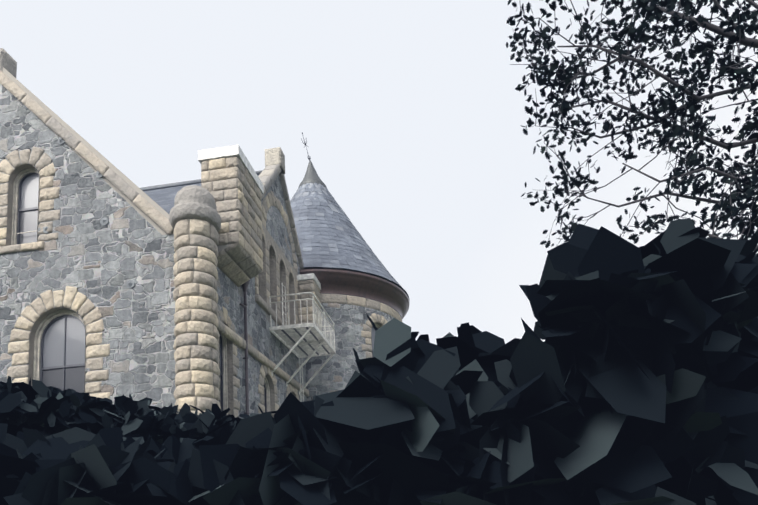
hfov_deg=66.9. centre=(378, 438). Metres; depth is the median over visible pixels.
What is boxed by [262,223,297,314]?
arcade backing
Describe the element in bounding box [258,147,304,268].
side gable coping
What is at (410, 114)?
sky
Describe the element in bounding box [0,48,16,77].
front gable apex block
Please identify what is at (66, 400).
hedge sprigs
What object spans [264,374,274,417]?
side window
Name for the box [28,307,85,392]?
front window
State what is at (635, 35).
tree
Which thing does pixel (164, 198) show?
roof
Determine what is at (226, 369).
side window
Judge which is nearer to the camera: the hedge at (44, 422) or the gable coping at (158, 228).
the hedge at (44, 422)
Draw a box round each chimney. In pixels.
[201,156,262,286]
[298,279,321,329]
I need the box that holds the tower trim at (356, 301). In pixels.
[320,294,401,358]
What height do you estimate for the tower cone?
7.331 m
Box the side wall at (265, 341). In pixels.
[216,175,306,418]
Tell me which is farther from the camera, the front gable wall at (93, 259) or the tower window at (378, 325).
the tower window at (378, 325)
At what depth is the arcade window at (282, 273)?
24.98 m
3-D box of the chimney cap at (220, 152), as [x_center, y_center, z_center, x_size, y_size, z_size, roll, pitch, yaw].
[-4.833,-8.738,18.914,1.340,0.340,2.240,-4,-8,8]
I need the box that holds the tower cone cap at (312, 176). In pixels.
[298,161,326,187]
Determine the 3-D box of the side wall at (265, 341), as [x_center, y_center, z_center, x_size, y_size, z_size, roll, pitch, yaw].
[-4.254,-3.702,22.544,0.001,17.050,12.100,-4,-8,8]
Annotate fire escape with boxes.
[269,284,335,401]
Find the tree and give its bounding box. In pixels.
[506,0,757,253]
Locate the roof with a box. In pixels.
[143,175,258,213]
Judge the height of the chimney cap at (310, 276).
0.280 m
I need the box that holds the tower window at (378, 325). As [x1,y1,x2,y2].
[371,323,382,356]
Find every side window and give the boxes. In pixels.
[219,322,233,414]
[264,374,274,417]
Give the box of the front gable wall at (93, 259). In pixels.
[0,83,175,409]
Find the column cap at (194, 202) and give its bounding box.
[169,185,220,231]
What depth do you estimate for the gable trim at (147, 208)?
17.00 m
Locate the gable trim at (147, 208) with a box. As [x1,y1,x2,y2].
[0,70,173,398]
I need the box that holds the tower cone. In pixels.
[290,182,409,309]
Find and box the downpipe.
[239,280,249,414]
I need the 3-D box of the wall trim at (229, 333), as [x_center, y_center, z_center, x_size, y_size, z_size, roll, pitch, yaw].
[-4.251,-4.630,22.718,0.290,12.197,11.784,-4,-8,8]
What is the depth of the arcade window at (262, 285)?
22.36 m
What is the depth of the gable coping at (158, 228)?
17.32 m
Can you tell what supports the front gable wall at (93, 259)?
on the ground
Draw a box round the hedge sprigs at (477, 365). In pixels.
[0,218,714,503]
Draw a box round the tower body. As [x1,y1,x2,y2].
[306,303,393,400]
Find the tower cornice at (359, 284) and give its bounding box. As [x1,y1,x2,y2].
[300,268,409,318]
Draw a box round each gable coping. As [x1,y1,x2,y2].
[2,67,175,234]
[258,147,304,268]
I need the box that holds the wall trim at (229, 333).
[217,191,308,416]
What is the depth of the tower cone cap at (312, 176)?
33.59 m
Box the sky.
[0,0,757,344]
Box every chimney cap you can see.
[198,145,263,193]
[297,273,320,289]
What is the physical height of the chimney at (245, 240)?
3.330 m
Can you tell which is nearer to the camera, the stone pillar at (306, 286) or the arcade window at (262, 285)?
the arcade window at (262, 285)
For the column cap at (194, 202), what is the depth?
16.09 m
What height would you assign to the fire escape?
7.300 m
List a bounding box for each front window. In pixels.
[6,164,38,245]
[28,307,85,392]
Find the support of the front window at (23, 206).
attached to the front gable wall at (93, 259)
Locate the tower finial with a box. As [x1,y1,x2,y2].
[301,132,310,160]
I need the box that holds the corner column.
[173,219,219,414]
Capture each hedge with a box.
[0,226,757,504]
[0,386,274,444]
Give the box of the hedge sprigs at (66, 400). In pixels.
[0,376,263,439]
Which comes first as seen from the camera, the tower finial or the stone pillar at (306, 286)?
the stone pillar at (306, 286)
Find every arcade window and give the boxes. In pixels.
[258,233,266,302]
[269,246,277,313]
[279,260,286,322]
[289,272,295,324]
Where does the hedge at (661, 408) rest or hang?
on the ground
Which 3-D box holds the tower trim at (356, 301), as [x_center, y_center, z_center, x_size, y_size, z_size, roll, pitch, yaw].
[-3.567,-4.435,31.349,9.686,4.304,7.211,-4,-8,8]
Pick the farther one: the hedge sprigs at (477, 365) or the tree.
the tree
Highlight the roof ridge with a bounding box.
[140,170,262,190]
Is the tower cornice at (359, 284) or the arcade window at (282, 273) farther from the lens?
the tower cornice at (359, 284)
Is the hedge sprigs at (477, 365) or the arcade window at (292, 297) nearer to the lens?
the hedge sprigs at (477, 365)
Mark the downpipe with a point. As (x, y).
(245, 287)
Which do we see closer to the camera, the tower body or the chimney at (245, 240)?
the chimney at (245, 240)
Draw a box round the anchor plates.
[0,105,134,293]

